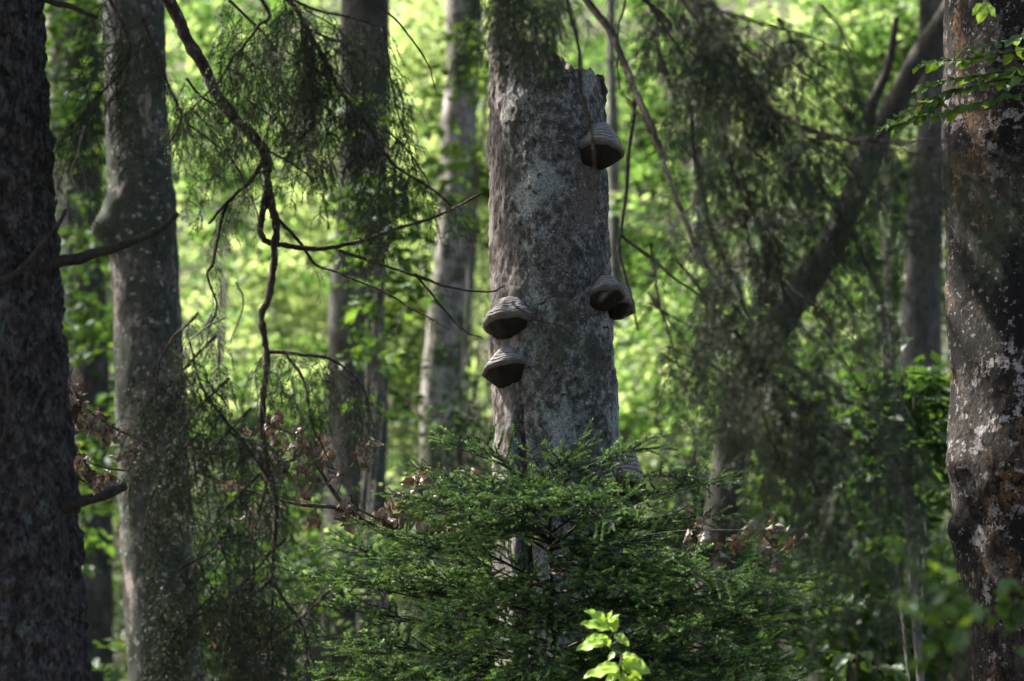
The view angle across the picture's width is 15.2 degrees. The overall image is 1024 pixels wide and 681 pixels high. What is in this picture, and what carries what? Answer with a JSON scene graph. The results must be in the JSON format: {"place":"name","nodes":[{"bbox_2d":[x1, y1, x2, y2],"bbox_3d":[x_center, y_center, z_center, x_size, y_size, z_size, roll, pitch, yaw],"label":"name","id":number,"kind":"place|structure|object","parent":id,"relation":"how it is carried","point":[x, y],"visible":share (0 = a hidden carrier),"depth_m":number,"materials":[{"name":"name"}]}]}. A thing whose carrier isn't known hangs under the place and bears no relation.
{"place":"outdoors","nodes":[
{"label":"outdoors","id":0,"kind":"place"},
{"bbox_2d":[67,365,147,455],"bbox_3d":[-1.770,0.294,16.368,0.445,0.405,0.166,0,-9,0],"label":"dead branch","id":1,"kind":"object","parent":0,"point":[104,428],"visible":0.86,"depth_m":16.34,"materials":[{"name":"brown wood"}]},
{"bbox_2d":[74,437,160,493],"bbox_3d":[-1.677,0.549,16.331,0.408,0.259,0.190,0,-9,0],"label":"dead branch","id":2,"kind":"object","parent":1,"relation":"attached to","point":[88,473],"visible":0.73,"depth_m":16.31,"materials":[{"name":"brown wood"}]},
{"bbox_2d":[44,0,952,680],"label":"ground","id":3,"kind":"structure","parent":0,"point":[396,12],"depth_m":91.72,"materials":[{"name":"green plant"}]},
{"bbox_2d":[43,0,106,440],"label":"young beech","id":4,"kind":"object","parent":3,"relation":"on","point":[57,107],"visible":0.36,"depth_m":33.20,"materials":[{"name":"green plant"}]},
{"bbox_2d":[49,0,113,680],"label":"beech tree","id":5,"kind":"object","parent":3,"relation":"on","point":[100,591],"visible":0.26,"depth_m":34.17,"materials":[{"name":"grey plant"}]},
{"bbox_2d":[45,23,126,680],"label":"spruce tree","id":6,"kind":"object","parent":3,"relation":"on","point":[115,617],"visible":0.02,"depth_m":38.05,"materials":[{"name":"plant"}]},
{"bbox_2d":[55,188,122,578],"bbox_3d":[-3.680,1.729,31.887,1.467,6.183,5.042,0,-9,0],"label":"young beech","id":7,"kind":"object","parent":3,"relation":"on","point":[85,336],"visible":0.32,"depth_m":31.86,"materials":[{"name":"green plant"}]},
{"bbox_2d":[91,0,203,680],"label":"beech tree","id":8,"kind":"object","parent":3,"relation":"on","point":[147,316],"visible":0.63,"depth_m":24.16,"materials":[{"name":"grey plant"}]},
{"bbox_2d":[89,460,361,680],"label":"young beech","id":9,"kind":"object","parent":3,"relation":"on","point":[117,675],"visible":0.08,"depth_m":28.50,"materials":[{"name":"green plant"}]},
{"bbox_2d":[0,0,504,680],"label":"spruce tree","id":10,"kind":"object","parent":3,"relation":"on","point":[44,612],"visible":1,"depth_m":15.21,"materials":[{"name":"green plant"}]},
{"bbox_2d":[205,623,285,680],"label":"dead branch","id":11,"kind":"object","parent":10,"relation":"attached to","point":[261,675],"visible":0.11,"depth_m":15.98,"materials":[{"name":"brown wood"}]},
{"bbox_2d":[165,0,339,558],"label":"young beech","id":12,"kind":"object","parent":3,"relation":"on","point":[206,33],"visible":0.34,"depth_m":40.14,"materials":[{"name":"green plant"}]},
{"bbox_2d":[191,391,318,680],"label":"spruce tree","id":13,"kind":"object","parent":3,"relation":"on","point":[236,494],"visible":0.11,"depth_m":31.13,"materials":[{"name":"green plant"}]},
{"bbox_2d":[177,125,405,439],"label":"young beech","id":14,"kind":"object","parent":3,"relation":"on","point":[286,301],"visible":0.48,"depth_m":42.11,"materials":[{"name":"green plant"}]},
{"bbox_2d":[182,241,403,623],"bbox_3d":[-2.416,2.107,37.436,3.028,5.696,6.979,0,-9,0],"label":"young beech","id":15,"kind":"object","parent":3,"relation":"on","point":[239,379],"visible":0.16,"depth_m":36.54,"materials":[{"name":"green plant"}]},
{"bbox_2d":[302,53,322,680],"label":"beech tree","id":16,"kind":"object","parent":3,"relation":"on","point":[321,516],"visible":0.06,"depth_m":44.41,"materials":[{"name":"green plant"}]},
{"bbox_2d":[319,0,389,680],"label":"beech tree","id":17,"kind":"object","parent":3,"relation":"on","point":[372,11],"visible":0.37,"depth_m":30.16,"materials":[{"name":"grey plant"}]},
{"bbox_2d":[232,467,488,680],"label":"young beech","id":18,"kind":"object","parent":3,"relation":"on","point":[313,534],"visible":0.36,"depth_m":28.37,"materials":[{"name":"green plant"}]},
{"bbox_2d":[316,93,448,677],"bbox_3d":[-0.947,1.415,28.166,0.988,6.546,1.427,0,-9,0],"label":"young beech","id":19,"kind":"object","parent":3,"relation":"on","point":[377,345],"visible":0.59,"depth_m":28.29,"materials":[{"name":"green plant"}]},
{"bbox_2d":[285,157,490,674],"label":"young beech","id":20,"kind":"object","parent":3,"relation":"on","point":[403,426],"visible":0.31,"depth_m":41.90,"materials":[{"name":"green plant"}]},
{"bbox_2d":[334,0,492,310],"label":"young beech","id":21,"kind":"object","parent":3,"relation":"on","point":[418,66],"visible":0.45,"depth_m":43.20,"materials":[{"name":"green plant"}]},
{"bbox_2d":[390,333,492,671],"bbox_3d":[-0.318,2.369,30.864,1.337,4.988,4.586,0,-9,0],"label":"young beech","id":22,"kind":"object","parent":3,"relation":"on","point":[452,403],"visible":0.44,"depth_m":30.60,"materials":[{"name":"green plant"}]},
{"bbox_2d":[391,382,494,675],"bbox_3d":[-0.334,2.649,30.986,1.909,4.670,1.944,9,-12,-44],"label":"spruce tree","id":23,"kind":"object","parent":3,"relation":"on","point":[463,428],"visible":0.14,"depth_m":31.14,"materials":[{"name":"green plant"}]},
{"bbox_2d":[413,0,481,672],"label":"beech tree","id":24,"kind":"object","parent":3,"relation":"on","point":[449,270],"visible":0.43,"depth_m":36.39,"materials":[{"name":"grey plant"}]},
{"bbox_2d":[418,17,491,567],"bbox_3d":[-0.365,1.011,33.165,1.003,7.948,1.641,0,-9,0],"label":"young beech","id":25,"kind":"object","parent":3,"relation":"on","point":[477,173],"visible":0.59,"depth_m":33.53,"materials":[{"name":"green plant"}]},
{"bbox_2d":[431,0,493,671],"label":"young beech","id":26,"kind":"object","parent":3,"relation":"on","point":[485,309],"visible":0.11,"depth_m":45.13,"materials":[{"name":"green plant"}]},
{"bbox_2d":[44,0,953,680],"bbox_3d":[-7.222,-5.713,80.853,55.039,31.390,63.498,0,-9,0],"label":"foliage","id":27,"kind":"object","parent":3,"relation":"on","point":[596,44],"visible":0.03,"depth_m":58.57,"materials":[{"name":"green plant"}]},
{"bbox_2d":[255,418,850,680],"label":"young spruce","id":28,"kind":"object","parent":3,"relation":"on","point":[510,500],"visible":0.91,"depth_m":16.66,"materials":[{"name":"green plant"}]},
{"bbox_2d":[191,410,478,559],"bbox_3d":[-0.802,0.652,17.364,1.308,0.674,0.255,0,-9,0],"label":"dead branch","id":29,"kind":"object","parent":28,"relation":"attached to","point":[395,521],"visible":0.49,"depth_m":17.36,"materials":[{"name":"brown wood"}]},
{"bbox_2d":[642,508,809,577],"bbox_3d":[0.924,0.877,16.562,0.724,0.315,0.165,0,-9,0],"label":"dead branch","id":30,"kind":"object","parent":28,"relation":"attached to","point":[734,547],"visible":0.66,"depth_m":16.57,"materials":[{"name":"brown wood"}]},
{"bbox_2d":[485,11,627,680],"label":"broken trunk","id":31,"kind":"object","parent":3,"relation":"on","point":[549,253],"visible":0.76,"depth_m":18.04,"materials":[{"name":"grey wood"}]},
{"bbox_2d":[481,347,526,387],"bbox_3d":[-0.026,0.130,18.015,0.237,0.198,0.237,0,-9,0],"label":"bracket fungus","id":32,"kind":"object","parent":31,"relation":"attached to","point":[509,362],"visible":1,"depth_m":17.94},
{"bbox_2d":[482,296,530,339],"bbox_3d":[-0.008,-0.097,18.037,0.267,0.214,0.249,0,-9,0],"label":"bracket fungus","id":33,"kind":"object","parent":31,"relation":"attached to","point":[505,318],"visible":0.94,"depth_m":17.96},
{"bbox_2d":[578,122,624,169],"bbox_3d":[0.419,-0.922,18.165,0.234,0.218,0.212,0,-9,0],"label":"bracket fungus","id":34,"kind":"object","parent":31,"relation":"attached to","point":[609,149],"visible":0.87,"depth_m":18.11},
{"bbox_2d":[588,275,625,311],"bbox_3d":[0.442,-0.225,18.046,0.191,0.166,0.188,0,-9,0],"label":"bracket fungus","id":35,"kind":"object","parent":31,"relation":"attached to","point":[609,301],"visible":0.97,"depth_m":18.00},
{"bbox_2d":[608,283,634,319],"bbox_3d":[0.512,-0.186,18.174,0.145,0.173,0.141,0,-9,0],"label":"bracket fungus","id":36,"kind":"object","parent":31,"relation":"attached to","point":[619,311],"visible":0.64,"depth_m":18.13},
{"bbox_2d":[606,452,645,507],"bbox_3d":[0.527,0.653,17.986,0.214,0.284,0.233,0,-9,0],"label":"bracket fungus","id":37,"kind":"object","parent":31,"relation":"attached to","point":[634,466],"visible":0.44,"depth_m":17.92},
{"bbox_2d":[576,609,650,680],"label":"beech sapling","id":38,"kind":"object","parent":3,"relation":"on","point":[633,665],"visible":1,"depth_m":15.29,"materials":[{"name":"green plant"}]},
{"bbox_2d":[606,0,632,631],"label":"beech tree","id":39,"kind":"object","parent":3,"relation":"on","point":[613,170],"visible":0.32,"depth_m":40.71,"materials":[{"name":"grey plant"}]},
{"bbox_2d":[565,0,732,542],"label":"young beech","id":40,"kind":"object","parent":3,"relation":"on","point":[640,239],"visible":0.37,"depth_m":42.57,"materials":[{"name":"green plant"}]},
{"bbox_2d":[620,0,702,502],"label":"beech tree","id":41,"kind":"object","parent":3,"relation":"on","point":[637,17],"visible":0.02,"depth_m":46.66,"materials":[{"name":"grey plant"}]},
{"bbox_2d":[608,155,749,548],"bbox_3d":[1.322,1.562,39.318,2.647,6.551,5.982,0,-9,0],"label":"young beech","id":42,"kind":"object","parent":3,"relation":"on","point":[645,399],"visible":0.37,"depth_m":38.79,"materials":[{"name":"green plant"}]},
{"bbox_2d":[631,435,796,680],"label":"spruce tree","id":43,"kind":"object","parent":3,"relation":"on","point":[679,543],"visible":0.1,"depth_m":30.05,"materials":[{"name":"green plant"}]},
{"bbox_2d":[623,484,831,680],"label":"young beech","id":44,"kind":"object","parent":3,"relation":"on","point":[756,512],"visible":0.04,"depth_m":31.39,"materials":[{"name":"green plant"}]},
{"bbox_2d":[448,0,1023,680],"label":"spruce tree","id":45,"kind":"object","parent":3,"relation":"on","point":[762,134],"visible":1,"depth_m":12.69,"materials":[{"name":"green plant"}]},
{"bbox_2d":[669,166,862,680],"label":"spruce tree","id":46,"kind":"object","parent":3,"relation":"on","point":[796,347],"visible":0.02,"depth_m":36.28,"materials":[{"name":"green plant"}]},
{"bbox_2d":[650,222,945,680],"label":"young beech","id":47,"kind":"object","parent":3,"relation":"on","point":[675,291],"visible":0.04,"depth_m":34.98,"materials":[{"name":"green plant"}]},
{"bbox_2d":[707,2,918,680],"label":"young beech","id":48,"kind":"object","parent":3,"relation":"on","point":[826,125],"visible":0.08,"depth_m":41.78,"materials":[{"name":"green plant"}]},
{"bbox_2d":[686,0,944,677],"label":"beech tree","id":49,"kind":"object","parent":3,"relation":"on","point":[907,80],"visible":0.33,"depth_m":28.34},
{"bbox_2d":[687,443,966,680],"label":"young beech","id":50,"kind":"object","parent":3,"relation":"on","point":[865,621],"visible":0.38,"depth_m":28.22,"materials":[{"name":"green plant"}]},
{"bbox_2d":[822,420,851,680],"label":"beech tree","id":51,"kind":"object","parent":3,"relation":"on","point":[839,466],"visible":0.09,"depth_m":33.14,"materials":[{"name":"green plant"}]},
{"bbox_2d":[769,0,918,389],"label":"young beech","id":52,"kind":"object","parent":3,"relation":"on","point":[871,39],"visible":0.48,"depth_m":38.44,"materials":[{"name":"green plant"}]},
{"bbox_2d":[772,78,948,439],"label":"young beech","id":53,"kind":"object","parent":3,"relation":"on","point":[877,248],"visible":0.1,"depth_m":40.01,"materials":[{"name":"green plant"}]},
{"bbox_2d":[814,649,908,680],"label":"beech shoot","id":54,"kind":"object","parent":3,"relation":"on","point":[840,660],"visible":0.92,"depth_m":14.38,"materials":[{"name":"green plant"}]},
{"bbox_2d":[788,444,964,680],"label":"spruce tree","id":55,"kind":"object","parent":3,"relation":"on","point":[853,648],"visible":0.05,"depth_m":30.04,"materials":[{"name":"green plant"}]},
{"bbox_2d":[801,310,951,680],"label":"young beech","id":56,"kind":"object","parent":3,"relation":"on","point":[927,387],"visible":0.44,"depth_m":25.04,"materials":[{"name":"green plant"}]},
{"bbox_2d":[803,100,965,680],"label":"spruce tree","id":57,"kind":"object","parent":3,"relation":"on","point":[897,243],"visible":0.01,"depth_m":37.53,"materials":[{"name":"green plant"}]},
{"bbox_2d":[893,0,943,679],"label":"beech tree","id":58,"kind":"object","parent":3,"relation":"on","point":[925,331],"visible":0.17,"depth_m":31.36,"materials":[{"name":"grey plant"}]},
{"bbox_2d":[889,536,982,680],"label":"beech shoot","id":59,"kind":"object","parent":3,"relation":"on","point":[959,637],"visible":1,"depth_m":10.62,"materials":[{"name":"green plant"}]},
{"bbox_2d":[861,0,1023,680],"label":"beech tree","id":60,"kind":"object","parent":3,"relation":"on","point":[979,100],"visible":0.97,"depth_m":17.12,"materials":[{"name":"brown plant"}]},
{"bbox_2d":[982,577,1023,680],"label":"beech shoot","id":61,"kind":"object","parent":3,"relation":"on","point":[1003,608],"visible":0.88,"depth_m":12.09,"materials":[{"name":"green plant"}]}
]}

